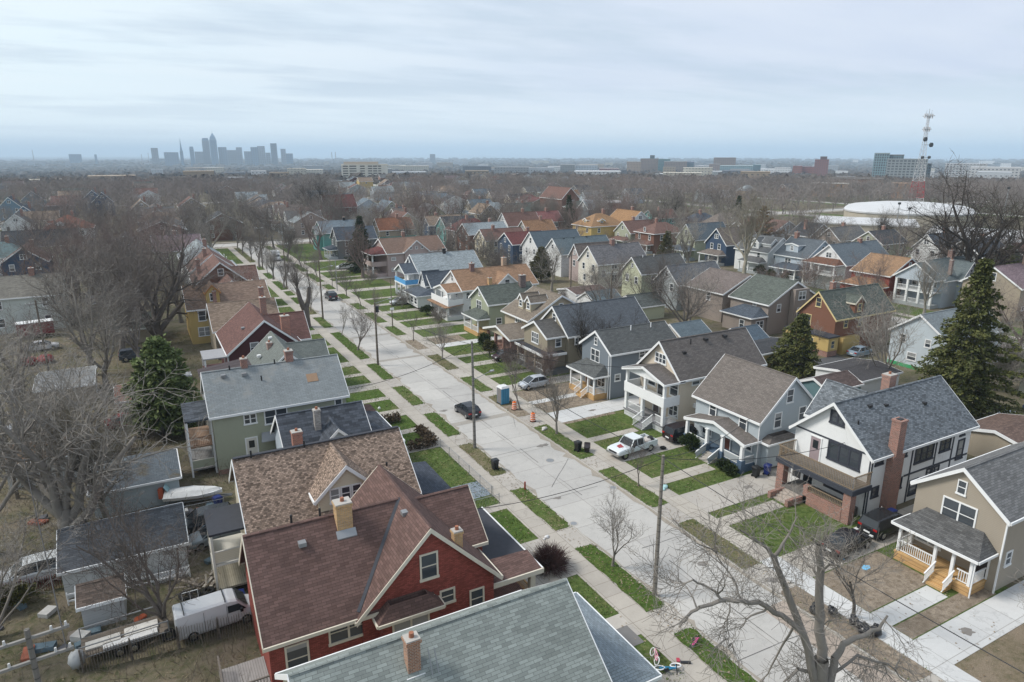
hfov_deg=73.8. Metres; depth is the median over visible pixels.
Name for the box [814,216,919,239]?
sports hall
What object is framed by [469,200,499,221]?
house
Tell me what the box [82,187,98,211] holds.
house
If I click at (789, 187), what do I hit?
house
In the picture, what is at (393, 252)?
house
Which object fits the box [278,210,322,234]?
house
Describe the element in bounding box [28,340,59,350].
parked car
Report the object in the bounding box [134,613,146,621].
orange bag
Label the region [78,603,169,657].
flat trailer
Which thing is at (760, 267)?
shrub
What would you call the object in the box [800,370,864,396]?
garage
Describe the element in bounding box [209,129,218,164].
skyscraper
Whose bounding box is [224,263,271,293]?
bare tree
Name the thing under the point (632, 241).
bare tree
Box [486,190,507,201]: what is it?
house
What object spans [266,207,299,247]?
bare tree
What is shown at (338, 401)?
window
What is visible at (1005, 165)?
building
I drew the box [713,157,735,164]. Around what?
building
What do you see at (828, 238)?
bare tree
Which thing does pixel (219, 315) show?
house
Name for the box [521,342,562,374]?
bare tree
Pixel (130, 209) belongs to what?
bare tree
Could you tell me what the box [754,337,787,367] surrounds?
garage
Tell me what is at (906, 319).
street
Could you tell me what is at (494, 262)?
bare tree
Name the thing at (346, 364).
driveway
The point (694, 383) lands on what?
window
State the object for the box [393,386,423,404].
grass verge
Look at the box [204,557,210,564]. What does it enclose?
junk box
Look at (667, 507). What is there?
apron
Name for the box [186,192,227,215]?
bare tree
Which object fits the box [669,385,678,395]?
window
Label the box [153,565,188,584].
white crate
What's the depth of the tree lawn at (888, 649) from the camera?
43.13 m
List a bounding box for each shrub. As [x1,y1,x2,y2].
[0,580,49,610]
[419,305,434,314]
[477,332,491,350]
[481,338,497,355]
[528,539,574,578]
[677,433,700,449]
[715,458,732,468]
[722,463,739,474]
[753,265,765,273]
[765,269,776,275]
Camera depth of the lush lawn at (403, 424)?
77.60 m
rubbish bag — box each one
[809,602,814,614]
[827,605,837,616]
[849,614,859,625]
[856,621,871,634]
[871,623,881,636]
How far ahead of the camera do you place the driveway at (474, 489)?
63.03 m
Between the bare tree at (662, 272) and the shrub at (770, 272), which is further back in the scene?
the shrub at (770, 272)
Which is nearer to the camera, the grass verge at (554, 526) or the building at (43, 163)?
the grass verge at (554, 526)
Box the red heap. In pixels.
[24,354,53,365]
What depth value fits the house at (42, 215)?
262.88 m
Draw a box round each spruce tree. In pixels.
[339,215,375,272]
[563,195,574,228]
[735,195,744,217]
[765,313,821,377]
[911,257,1023,417]
[998,244,1018,264]
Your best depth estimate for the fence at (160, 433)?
72.67 m
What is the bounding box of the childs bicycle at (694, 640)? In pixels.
[689,635,700,647]
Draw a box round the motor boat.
[157,483,232,507]
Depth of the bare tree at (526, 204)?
262.64 m
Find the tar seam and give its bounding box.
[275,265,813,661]
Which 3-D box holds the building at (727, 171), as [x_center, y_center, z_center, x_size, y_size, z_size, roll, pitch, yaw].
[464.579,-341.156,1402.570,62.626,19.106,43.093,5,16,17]
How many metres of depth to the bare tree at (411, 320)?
112.29 m
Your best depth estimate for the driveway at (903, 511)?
53.35 m
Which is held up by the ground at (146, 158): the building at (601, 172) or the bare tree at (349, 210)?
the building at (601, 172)
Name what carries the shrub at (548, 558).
on the front lawn at (581, 587)
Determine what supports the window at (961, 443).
in the house at (894, 438)
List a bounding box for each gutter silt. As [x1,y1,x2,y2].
[241,249,763,681]
[265,248,903,681]
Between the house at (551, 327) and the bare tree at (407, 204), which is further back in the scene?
the bare tree at (407, 204)
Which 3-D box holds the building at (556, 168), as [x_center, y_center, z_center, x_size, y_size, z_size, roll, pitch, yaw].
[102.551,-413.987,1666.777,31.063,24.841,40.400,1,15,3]
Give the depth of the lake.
17894.38 m
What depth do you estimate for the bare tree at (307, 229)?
233.92 m
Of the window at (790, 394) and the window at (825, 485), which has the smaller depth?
the window at (825, 485)
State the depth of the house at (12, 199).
313.60 m
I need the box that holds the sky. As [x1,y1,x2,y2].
[0,0,1023,153]
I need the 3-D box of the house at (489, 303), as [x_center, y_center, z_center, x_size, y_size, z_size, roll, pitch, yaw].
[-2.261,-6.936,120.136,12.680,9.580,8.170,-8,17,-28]
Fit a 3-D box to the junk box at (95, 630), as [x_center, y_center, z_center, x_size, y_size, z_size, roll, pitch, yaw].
[-27.086,18.816,44.082,0.889,0.270,0.573,-10,18,-31]
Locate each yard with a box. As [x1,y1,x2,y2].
[0,246,714,681]
[2,201,370,249]
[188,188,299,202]
[264,242,1023,681]
[369,198,575,221]
[602,191,843,211]
[603,199,727,216]
[646,254,1023,328]
[747,214,925,246]
[801,210,1023,229]
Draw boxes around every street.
[87,202,974,253]
[239,245,887,681]
[767,198,1022,216]
[892,317,1023,350]
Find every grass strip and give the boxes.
[331,332,369,359]
[350,303,363,309]
[364,312,386,322]
[368,363,391,379]
[385,326,405,334]
[405,339,427,349]
[428,354,456,369]
[462,376,492,391]
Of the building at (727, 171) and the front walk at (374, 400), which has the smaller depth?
the front walk at (374, 400)
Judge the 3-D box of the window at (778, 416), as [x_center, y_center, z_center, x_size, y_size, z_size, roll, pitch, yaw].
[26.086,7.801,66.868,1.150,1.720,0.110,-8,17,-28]
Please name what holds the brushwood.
on the yard at (62, 668)
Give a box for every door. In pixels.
[245,436,258,454]
[497,388,500,403]
[652,404,659,412]
[657,383,662,394]
[725,437,730,449]
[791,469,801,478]
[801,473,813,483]
[808,434,822,461]
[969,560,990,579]
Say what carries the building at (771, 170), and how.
on the ground at (146, 158)
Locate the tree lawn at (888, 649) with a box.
[781,586,931,680]
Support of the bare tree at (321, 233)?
on the front lawn at (805, 512)
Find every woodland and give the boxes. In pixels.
[0,157,1023,192]
[0,170,1023,229]
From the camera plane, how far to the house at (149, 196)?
391.24 m
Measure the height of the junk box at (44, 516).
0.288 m
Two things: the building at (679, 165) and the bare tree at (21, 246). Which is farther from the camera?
the building at (679, 165)
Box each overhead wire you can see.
[9,392,61,626]
[13,413,66,648]
[350,345,469,388]
[377,305,468,343]
[473,345,661,457]
[476,345,634,367]
[478,458,661,508]
[664,458,1023,673]
[665,421,745,457]
[665,442,844,459]
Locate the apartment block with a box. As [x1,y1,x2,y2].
[341,162,387,178]
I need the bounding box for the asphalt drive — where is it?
[799,355,846,369]
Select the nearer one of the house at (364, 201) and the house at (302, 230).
the house at (302, 230)
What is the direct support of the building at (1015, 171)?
on the ground at (146, 158)
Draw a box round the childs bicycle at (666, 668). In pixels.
[654,663,681,674]
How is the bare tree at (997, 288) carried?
on the front lawn at (918, 311)
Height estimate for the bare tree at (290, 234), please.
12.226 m
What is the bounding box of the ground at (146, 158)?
[0,157,1023,215]
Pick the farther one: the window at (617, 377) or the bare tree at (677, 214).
the bare tree at (677, 214)
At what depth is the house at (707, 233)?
199.25 m
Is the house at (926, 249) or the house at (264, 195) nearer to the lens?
the house at (926, 249)
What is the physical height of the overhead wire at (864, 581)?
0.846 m
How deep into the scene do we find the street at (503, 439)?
61.16 m
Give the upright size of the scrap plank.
0.268 m
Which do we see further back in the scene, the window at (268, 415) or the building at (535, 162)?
the building at (535, 162)
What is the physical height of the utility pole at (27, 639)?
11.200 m
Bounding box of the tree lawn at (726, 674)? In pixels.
[674,628,756,681]
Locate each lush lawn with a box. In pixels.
[346,390,394,408]
[388,416,420,443]
[426,327,464,334]
[491,511,533,540]
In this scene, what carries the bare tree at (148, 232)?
on the yard at (62, 668)
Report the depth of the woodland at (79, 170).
3109.68 m
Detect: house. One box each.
[0,194,23,220]
[0,208,34,230]
[0,225,80,262]
[0,235,19,274]
[0,239,53,275]
[0,266,70,333]
[14,201,33,213]
[21,188,46,209]
[23,210,60,228]
[43,199,76,216]
[43,210,95,245]
[50,195,81,208]
[57,191,80,195]
[62,188,88,191]
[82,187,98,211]
[93,189,114,215]
[108,228,144,263]
[129,196,148,224]
[135,183,153,187]
[135,188,157,197]
[136,204,181,220]
[137,220,192,246]
[138,190,161,206]
[141,212,188,229]
[142,205,176,215]
[144,213,189,231]
[150,230,201,272]
[177,194,205,217]
[177,238,237,283]
[180,348,375,477]
[181,279,270,343]
[185,247,235,284]
[189,254,259,284]
[197,331,329,399]
[200,295,311,367]
[203,209,243,240]
[203,426,450,590]
[206,285,278,359]
[217,464,543,681]
[235,191,257,207]
[241,194,266,201]
[270,400,404,448]
[271,202,301,228]
[272,207,310,231]
[274,578,661,681]
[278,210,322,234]
[288,208,326,237]
[311,216,365,250]
[320,191,357,219]
[322,225,377,259]
[340,182,354,190]
[346,184,365,194]
[347,176,356,183]
[356,177,373,187]
[356,198,377,217]
[362,235,446,276]
[369,186,394,200]
[372,213,413,236]
[375,197,394,217]
[378,174,386,179]
[379,231,415,237]
[389,207,420,234]
[390,204,428,215]
[394,247,482,295]
[402,268,467,307]
[414,191,437,206]
[419,200,444,214]
[422,193,445,200]
[423,212,459,235]
[427,256,538,320]
[435,215,474,242]
[438,195,463,213]
[446,214,481,249]
[456,217,507,250]
[460,196,491,214]
[461,273,532,335]
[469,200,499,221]
[470,188,490,198]
[473,224,523,256]
[483,286,575,354]
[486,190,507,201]
[489,202,502,207]
[497,226,541,263]
[498,208,538,227]
[500,200,533,212]
[515,296,649,375]
[518,215,556,230]
[521,229,579,267]
[522,186,539,196]
[536,208,562,229]
[545,234,608,276]
[563,201,581,217]
[566,320,676,400]
[567,241,608,281]
[571,208,620,236]
[572,185,590,191]
[576,238,645,287]
[577,200,605,219]
[579,191,602,200]
[609,216,654,242]
[610,206,646,221]
[621,188,643,203]
[621,253,685,295]
[621,327,766,432]
[628,217,679,253]
[644,207,677,224]
[654,261,719,310]
[666,222,725,260]
[680,209,711,225]
[683,353,813,473]
[684,267,751,321]
[694,188,718,201]
[697,226,755,265]
[700,213,737,224]
[720,273,815,334]
[733,233,785,273]
[738,185,756,199]
[754,219,795,236]
[767,371,979,524]
[768,231,828,281]
[780,183,797,195]
[784,280,895,356]
[789,219,827,238]
[801,237,888,289]
[818,222,864,243]
[838,252,915,300]
[851,225,908,256]
[887,308,1003,369]
[891,441,1023,597]
[893,249,975,308]
[911,233,959,261]
[942,233,1002,261]
[960,256,1023,320]
[993,242,1023,259]
[1018,370,1023,392]
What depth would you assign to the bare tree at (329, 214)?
260.91 m
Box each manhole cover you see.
[545,458,554,462]
[569,521,577,525]
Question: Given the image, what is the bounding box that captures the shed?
[74,573,126,629]
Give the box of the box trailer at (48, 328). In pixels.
[9,318,54,337]
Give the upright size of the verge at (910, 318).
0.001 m
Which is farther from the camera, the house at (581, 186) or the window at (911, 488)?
the house at (581, 186)
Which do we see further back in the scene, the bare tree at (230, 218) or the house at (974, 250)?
the bare tree at (230, 218)
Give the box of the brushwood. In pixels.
[0,396,270,681]
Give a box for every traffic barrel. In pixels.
[511,401,516,410]
[530,412,535,421]
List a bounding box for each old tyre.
[161,628,176,641]
[178,590,188,600]
[188,589,201,598]
[202,587,215,594]
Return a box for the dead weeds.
[0,329,260,681]
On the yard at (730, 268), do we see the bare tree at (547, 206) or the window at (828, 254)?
the bare tree at (547, 206)
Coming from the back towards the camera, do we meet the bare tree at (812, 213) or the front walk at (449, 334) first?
the bare tree at (812, 213)
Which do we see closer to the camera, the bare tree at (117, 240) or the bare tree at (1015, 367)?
the bare tree at (1015, 367)
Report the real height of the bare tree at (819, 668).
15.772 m
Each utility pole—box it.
[0,388,19,499]
[0,620,73,681]
[25,300,49,370]
[254,225,262,267]
[278,241,287,288]
[318,260,332,318]
[374,298,391,364]
[390,278,392,326]
[471,341,494,448]
[567,253,575,286]
[607,271,616,298]
[652,455,664,595]
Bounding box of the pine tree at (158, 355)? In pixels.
[120,333,203,435]
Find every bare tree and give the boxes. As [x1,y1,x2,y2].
[0,201,24,224]
[0,211,110,272]
[0,225,51,275]
[0,296,223,531]
[0,297,63,389]
[0,308,70,443]
[0,338,124,462]
[0,360,96,554]
[0,477,100,627]
[6,200,51,230]
[15,210,65,245]
[19,242,100,343]
[19,445,212,638]
[22,280,153,389]
[24,254,150,373]
[28,384,141,518]
[30,201,92,230]
[32,222,98,321]
[34,229,74,270]
[35,207,97,250]
[45,203,243,337]
[47,192,90,219]
[53,223,102,252]
[57,210,141,257]
[59,225,130,332]
[66,226,173,351]
[67,214,154,276]
[74,211,138,273]
[75,200,133,240]
[79,206,173,253]
[79,218,175,295]
[79,274,154,357]
[81,208,121,228]
[83,194,114,233]
[92,217,162,308]
[99,202,157,238]
[101,200,143,229]
[101,382,150,447]
[118,201,183,250]
[120,201,148,219]
[130,197,177,226]
[131,212,191,283]
[135,202,183,243]
[145,246,199,322]
[165,204,195,222]
[168,206,219,239]
[171,195,213,232]
[175,202,206,227]
[181,200,240,247]
[184,211,219,246]
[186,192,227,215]
[212,192,246,240]
[220,214,258,247]
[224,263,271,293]
[225,189,252,225]
[230,214,263,252]
[237,192,284,236]
[238,225,264,260]
[240,222,275,266]
[241,197,263,228]
[244,198,271,232]
[245,205,283,248]
[247,201,286,230]
[252,221,273,237]
[259,248,268,273]
[262,241,278,279]
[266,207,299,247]
[268,220,298,238]
[269,250,293,287]
[271,229,296,249]
[277,270,306,299]
[278,222,300,257]
[279,248,316,327]
[281,235,304,266]
[286,202,335,259]
[290,176,339,216]
[290,185,324,218]
[296,248,323,276]
[299,275,328,310]
[300,214,314,243]
[312,188,353,219]
[312,196,329,219]
[320,187,366,221]
[325,258,341,286]
[332,210,352,219]
[332,214,378,277]
[332,265,356,295]
[336,197,359,217]
[338,301,351,335]
[346,300,386,349]
[347,194,383,227]
[348,279,365,305]
[360,199,398,217]
[361,265,379,283]
[366,194,392,219]
[368,287,385,316]
[388,209,417,235]
[392,285,411,306]
[395,195,414,207]
[400,208,456,235]
[402,191,446,220]
[403,307,423,340]
[406,190,443,215]
[409,183,438,205]
[410,190,442,208]
[410,208,428,235]
[419,318,454,358]
[429,302,451,323]
[435,198,464,214]
[436,222,475,251]
[444,209,473,238]
[446,200,467,215]
[463,192,503,221]
[463,227,503,265]
[466,197,477,213]
[480,237,515,266]
[490,198,517,221]
[491,189,535,216]
[494,196,525,219]
[494,244,534,265]
[496,340,531,368]
[499,348,524,409]
[518,366,575,433]
[521,240,567,291]
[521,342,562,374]
[528,195,543,210]
[535,193,562,210]
[541,198,555,210]
[546,193,581,219]
[548,193,560,209]
[554,203,574,228]
[557,288,573,300]
[560,200,589,228]
[567,297,647,359]
[571,223,588,235]
[573,263,631,300]
[580,258,606,284]
[581,187,605,214]
[585,195,617,215]
[588,484,650,566]
[589,198,604,214]
[591,194,619,213]
[595,253,640,293]
[596,191,639,214]
[600,187,619,215]
[609,194,631,210]
[615,234,645,250]
[618,433,653,485]
[620,252,681,300]
[623,192,644,210]
[624,228,646,246]
[625,456,956,681]
[638,195,662,211]
[640,191,679,222]
[640,207,676,224]
[640,259,730,321]
[650,243,685,254]
[654,189,689,209]
[659,186,685,208]
[666,206,710,262]
[667,207,689,226]
[669,263,728,320]
[673,187,704,217]
[675,204,708,228]
[693,199,730,215]
[694,251,727,266]
[705,186,739,214]
[713,188,777,273]
[717,204,746,226]
[719,200,740,216]
[746,259,795,278]
[760,201,785,219]
[761,207,795,239]
[783,204,819,229]
[784,275,828,292]
[787,200,837,225]
[791,204,848,243]
[794,254,827,289]
[796,514,915,614]
[810,321,824,341]
[814,267,846,289]
[815,215,861,243]
[824,251,895,288]
[830,279,928,373]
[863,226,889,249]
[864,207,910,230]
[869,216,928,256]
[873,209,899,229]
[881,242,936,261]
[888,294,920,336]
[890,151,1023,266]
[890,211,924,239]
[905,214,950,245]
[908,254,956,313]
[926,224,982,258]
[958,308,1023,389]
[970,278,1005,311]
[971,227,1023,261]
[980,205,1022,240]
[991,277,1023,347]
[1005,564,1023,606]
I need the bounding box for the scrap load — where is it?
[644,436,651,442]
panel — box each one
[85,632,120,650]
[103,627,157,649]
[124,619,157,636]
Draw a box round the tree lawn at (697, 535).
[680,519,758,567]
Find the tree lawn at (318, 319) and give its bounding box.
[313,317,332,327]
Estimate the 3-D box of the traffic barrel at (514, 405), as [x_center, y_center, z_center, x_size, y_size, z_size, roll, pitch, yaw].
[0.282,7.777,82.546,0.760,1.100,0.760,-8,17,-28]
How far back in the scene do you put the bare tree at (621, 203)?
280.87 m
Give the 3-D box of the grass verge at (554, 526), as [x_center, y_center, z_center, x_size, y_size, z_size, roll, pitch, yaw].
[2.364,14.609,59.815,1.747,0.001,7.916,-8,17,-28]
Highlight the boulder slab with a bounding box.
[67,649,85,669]
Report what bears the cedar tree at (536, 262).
on the yard at (908, 376)
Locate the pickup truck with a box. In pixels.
[606,432,657,459]
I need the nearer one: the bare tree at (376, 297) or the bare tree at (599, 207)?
the bare tree at (376, 297)
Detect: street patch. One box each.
[348,333,390,338]
[376,354,422,361]
[451,413,509,426]
[763,601,900,681]
[829,662,859,681]
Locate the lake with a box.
[0,154,1023,160]
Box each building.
[27,161,45,165]
[68,154,81,162]
[87,175,135,179]
[152,169,161,173]
[183,171,213,177]
[185,167,205,170]
[206,167,224,172]
[224,172,250,174]
[251,170,265,174]
[269,172,288,176]
[287,168,305,174]
[303,165,323,169]
[306,169,322,173]
[388,165,405,169]
[393,171,425,173]
[400,166,428,170]
[418,162,431,167]
[430,154,434,162]
[437,162,452,167]
[450,161,467,165]
[462,166,490,172]
[465,170,488,174]
[494,167,528,172]
[529,168,553,173]
[532,161,548,163]
[548,166,559,172]
[560,164,574,171]
[574,171,620,174]
[576,165,597,170]
[580,164,603,167]
[599,168,618,170]
[610,170,626,173]
[626,162,640,170]
[640,158,658,170]
[658,159,669,171]
[663,167,675,171]
[663,172,701,175]
[664,161,686,171]
[683,167,712,175]
[687,162,693,166]
[704,160,713,163]
[709,164,719,170]
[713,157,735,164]
[720,165,752,170]
[722,170,753,173]
[740,171,769,178]
[753,165,760,170]
[760,169,791,172]
[775,167,789,172]
[792,166,801,173]
[802,167,813,172]
[811,182,847,196]
[812,165,838,170]
[813,159,828,175]
[831,177,883,193]
[872,153,889,176]
[885,159,927,177]
[889,154,903,158]
[891,182,910,198]
[926,163,931,177]
[944,163,987,175]
[969,167,1020,179]
[976,171,1011,178]
[979,161,994,164]
[1000,163,1010,166]
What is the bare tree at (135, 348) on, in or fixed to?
on the yard at (62, 668)
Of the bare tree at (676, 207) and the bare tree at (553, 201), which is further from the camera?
the bare tree at (553, 201)
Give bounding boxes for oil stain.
[961,627,975,635]
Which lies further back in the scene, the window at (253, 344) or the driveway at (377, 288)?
the driveway at (377, 288)
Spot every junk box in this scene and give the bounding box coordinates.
[14,601,26,610]
[20,644,34,662]
[27,519,44,524]
[34,640,56,653]
[37,605,56,618]
[39,514,47,518]
[57,643,68,651]
[67,630,75,639]
[69,629,90,642]
[74,640,80,648]
[87,625,100,634]
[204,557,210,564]
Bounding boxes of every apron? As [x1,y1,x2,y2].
[233,247,740,681]
[267,245,944,681]
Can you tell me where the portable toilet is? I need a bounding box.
[496,383,509,404]
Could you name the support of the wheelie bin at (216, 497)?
on the yard at (62, 668)
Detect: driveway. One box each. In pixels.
[302,259,346,262]
[310,330,318,334]
[333,276,404,282]
[340,362,352,367]
[347,383,377,392]
[348,285,404,291]
[379,409,405,417]
[383,306,441,313]
[406,443,439,452]
[408,320,470,329]
[436,336,501,346]
[451,481,490,498]
[466,356,520,365]
[507,373,579,391]
[549,395,638,422]
[606,614,640,634]
[619,437,684,460]
[680,466,790,512]
[780,504,913,576]
[915,580,1023,664]
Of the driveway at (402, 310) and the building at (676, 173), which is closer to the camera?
the driveway at (402, 310)
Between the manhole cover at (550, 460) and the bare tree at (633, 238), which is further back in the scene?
the bare tree at (633, 238)
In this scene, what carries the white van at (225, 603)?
on the yard at (62, 668)
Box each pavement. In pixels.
[227,247,725,681]
[270,245,768,560]
[760,556,980,681]
[895,312,1019,338]
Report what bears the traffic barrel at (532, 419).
on the apron at (667, 507)
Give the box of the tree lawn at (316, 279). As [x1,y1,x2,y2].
[308,273,323,281]
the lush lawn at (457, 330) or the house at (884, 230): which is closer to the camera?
the lush lawn at (457, 330)
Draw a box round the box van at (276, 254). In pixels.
[270,250,279,260]
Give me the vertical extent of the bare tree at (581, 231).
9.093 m
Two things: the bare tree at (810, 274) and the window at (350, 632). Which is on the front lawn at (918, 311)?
the bare tree at (810, 274)
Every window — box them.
[0,319,6,327]
[197,310,206,321]
[198,326,209,336]
[217,269,223,275]
[243,413,257,425]
[250,342,258,350]
[264,408,287,425]
[284,640,309,668]
[328,622,362,646]
[329,487,340,504]
[334,399,342,404]
[340,484,351,498]
[351,482,361,495]
[392,613,429,632]
[419,550,439,582]
[439,586,455,604]
[466,292,471,299]
[469,586,484,606]
[476,299,481,308]
[496,317,501,324]
[531,331,538,344]
[555,338,561,347]
[590,347,599,362]
[594,336,597,345]
[597,378,604,386]
[614,373,620,381]
[639,351,647,358]
[647,379,655,387]
[654,351,666,365]
[668,406,677,418]
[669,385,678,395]
[691,380,700,385]
[701,426,711,437]
[708,404,716,415]
[738,417,747,431]
[739,319,744,326]
[745,446,752,452]
[756,320,763,328]
[773,411,782,429]
[776,304,780,312]
[785,388,794,403]
[797,405,806,421]
[798,291,805,300]
[806,313,811,325]
[815,297,821,307]
[823,484,843,494]
[825,252,831,257]
[826,440,861,472]
[828,409,844,427]
[830,340,834,349]
[843,320,848,328]
[870,485,879,499]
[874,460,883,466]
[905,351,916,361]
[906,477,918,496]
[913,443,934,464]
[914,535,940,550]
[923,339,931,348]
[925,464,939,475]
[938,437,951,453]
[940,495,977,527]
[954,438,965,460]
[955,479,967,496]
[1003,549,1013,567]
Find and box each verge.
[234,248,254,261]
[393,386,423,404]
[423,413,458,436]
[459,443,505,475]
[489,395,511,405]
[502,405,528,416]
[510,488,568,529]
[534,424,593,458]
[575,544,663,611]
[598,467,667,506]
[892,314,1023,342]
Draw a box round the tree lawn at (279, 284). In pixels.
[272,281,285,289]
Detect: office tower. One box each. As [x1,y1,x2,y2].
[164,152,179,165]
[194,152,203,163]
[218,147,227,165]
[227,150,236,164]
[236,147,242,164]
[244,151,251,164]
[250,147,259,165]
[257,146,265,164]
[265,153,270,163]
[280,149,286,164]
[286,153,293,163]
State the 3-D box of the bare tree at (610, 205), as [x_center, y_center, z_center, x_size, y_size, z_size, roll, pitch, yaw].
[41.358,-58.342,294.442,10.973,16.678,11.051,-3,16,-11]
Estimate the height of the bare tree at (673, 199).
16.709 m
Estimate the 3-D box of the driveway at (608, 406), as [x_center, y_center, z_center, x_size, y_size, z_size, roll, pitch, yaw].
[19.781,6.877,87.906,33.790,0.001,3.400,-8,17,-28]
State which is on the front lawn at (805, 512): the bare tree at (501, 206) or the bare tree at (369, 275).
the bare tree at (369, 275)
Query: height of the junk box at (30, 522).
0.224 m
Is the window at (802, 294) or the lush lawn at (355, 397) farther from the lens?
the window at (802, 294)
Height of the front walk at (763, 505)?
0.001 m
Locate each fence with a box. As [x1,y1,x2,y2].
[5,574,61,597]
[66,565,190,605]
[78,611,253,672]
[95,421,204,447]
[184,497,223,516]
[440,439,491,496]
[474,494,498,506]
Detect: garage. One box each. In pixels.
[1,434,83,489]
[32,365,97,408]
[56,502,189,599]
[86,448,181,518]
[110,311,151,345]
[113,384,131,411]
[556,284,606,302]
[576,288,620,302]
[623,291,665,319]
[668,319,711,337]
[730,324,769,339]
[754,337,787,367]
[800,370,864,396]
[813,358,902,392]
[967,413,1023,456]
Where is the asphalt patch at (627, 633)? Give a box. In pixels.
[616,625,643,645]
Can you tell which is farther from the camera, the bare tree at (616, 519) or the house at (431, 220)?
the house at (431, 220)
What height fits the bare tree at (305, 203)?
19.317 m
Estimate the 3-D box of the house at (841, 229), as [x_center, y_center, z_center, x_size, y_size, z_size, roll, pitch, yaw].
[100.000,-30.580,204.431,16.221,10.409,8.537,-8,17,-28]
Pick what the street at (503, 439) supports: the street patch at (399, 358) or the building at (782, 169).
the street patch at (399, 358)
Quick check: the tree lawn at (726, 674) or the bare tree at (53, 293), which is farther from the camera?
the bare tree at (53, 293)
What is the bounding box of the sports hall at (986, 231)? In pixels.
[927,227,1023,242]
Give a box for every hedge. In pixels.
[381,411,401,423]
[406,434,438,450]
[413,424,436,440]
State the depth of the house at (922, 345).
97.27 m
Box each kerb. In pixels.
[233,246,759,681]
[263,243,1009,681]
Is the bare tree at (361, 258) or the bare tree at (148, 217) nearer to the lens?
the bare tree at (361, 258)
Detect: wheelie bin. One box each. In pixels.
[211,494,222,503]
[490,458,499,469]
[574,440,581,451]
[584,442,589,451]
[751,465,761,477]
[763,463,771,475]
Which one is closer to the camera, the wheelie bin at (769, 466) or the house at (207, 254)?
the wheelie bin at (769, 466)
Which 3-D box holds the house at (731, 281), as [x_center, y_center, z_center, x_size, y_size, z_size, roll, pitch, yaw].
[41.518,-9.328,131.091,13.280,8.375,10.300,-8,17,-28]
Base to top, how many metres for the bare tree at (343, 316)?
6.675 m
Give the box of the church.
[539,186,579,212]
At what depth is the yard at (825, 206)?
406.07 m
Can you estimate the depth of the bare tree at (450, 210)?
277.36 m
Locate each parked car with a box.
[0,549,61,584]
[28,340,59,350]
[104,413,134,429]
[118,347,141,361]
[183,372,192,377]
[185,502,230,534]
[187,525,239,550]
[324,290,337,300]
[336,263,352,269]
[389,298,408,305]
[454,401,481,418]
[491,348,516,361]
[518,374,548,390]
[662,421,697,443]
[822,527,873,558]
[846,345,872,357]
[857,507,905,540]
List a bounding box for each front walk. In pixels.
[344,373,362,377]
[362,396,387,403]
[398,316,434,321]
[400,428,415,433]
[424,332,466,338]
[455,350,494,357]
[484,503,505,512]
[487,369,530,377]
[521,539,542,555]
[524,564,575,588]
[529,393,576,403]
[563,412,614,423]
[588,428,638,441]
[652,463,714,483]
[656,668,691,681]
[718,500,783,525]
[872,586,946,625]
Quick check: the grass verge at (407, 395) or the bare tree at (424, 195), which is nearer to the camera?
the grass verge at (407, 395)
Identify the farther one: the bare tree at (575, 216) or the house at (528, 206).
the house at (528, 206)
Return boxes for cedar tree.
[529,246,553,281]
[657,231,674,254]
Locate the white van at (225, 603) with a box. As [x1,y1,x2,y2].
[172,588,251,641]
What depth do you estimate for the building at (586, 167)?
1734.94 m
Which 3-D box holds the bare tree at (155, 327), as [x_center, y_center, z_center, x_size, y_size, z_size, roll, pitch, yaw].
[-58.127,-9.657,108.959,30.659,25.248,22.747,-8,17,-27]
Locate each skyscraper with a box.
[151,148,159,166]
[180,142,184,165]
[189,147,194,165]
[202,138,210,163]
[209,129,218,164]
[270,143,277,164]
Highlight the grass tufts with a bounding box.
[220,246,928,680]
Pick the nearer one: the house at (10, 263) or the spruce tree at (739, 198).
the house at (10, 263)
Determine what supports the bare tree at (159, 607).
on the yard at (62, 668)
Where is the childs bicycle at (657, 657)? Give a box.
[650,647,659,665]
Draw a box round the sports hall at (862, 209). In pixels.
[843,201,974,231]
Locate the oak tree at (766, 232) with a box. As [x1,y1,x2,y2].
[753,206,785,236]
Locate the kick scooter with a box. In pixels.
[676,658,690,663]
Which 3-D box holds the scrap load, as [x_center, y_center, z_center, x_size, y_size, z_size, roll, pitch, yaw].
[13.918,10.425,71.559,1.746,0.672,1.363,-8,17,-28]
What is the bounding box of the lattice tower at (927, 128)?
[907,110,934,201]
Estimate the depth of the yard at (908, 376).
104.89 m
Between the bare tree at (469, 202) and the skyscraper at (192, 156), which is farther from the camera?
the skyscraper at (192, 156)
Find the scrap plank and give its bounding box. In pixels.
[174,577,198,585]
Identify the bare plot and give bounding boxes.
[429,335,466,343]
[514,381,606,412]
[815,551,928,611]
[894,588,995,637]
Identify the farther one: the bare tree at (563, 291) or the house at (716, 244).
the house at (716, 244)
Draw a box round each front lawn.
[215,248,672,673]
[277,244,1007,640]
[648,190,845,205]
[810,213,986,227]
[810,288,1022,336]
[955,623,1023,681]
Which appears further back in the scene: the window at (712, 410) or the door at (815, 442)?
the window at (712, 410)
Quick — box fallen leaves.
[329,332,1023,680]
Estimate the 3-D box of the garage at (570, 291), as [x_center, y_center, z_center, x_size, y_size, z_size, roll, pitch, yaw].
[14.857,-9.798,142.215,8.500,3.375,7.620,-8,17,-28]
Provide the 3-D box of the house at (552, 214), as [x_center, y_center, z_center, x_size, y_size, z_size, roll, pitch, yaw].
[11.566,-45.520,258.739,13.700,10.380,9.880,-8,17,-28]

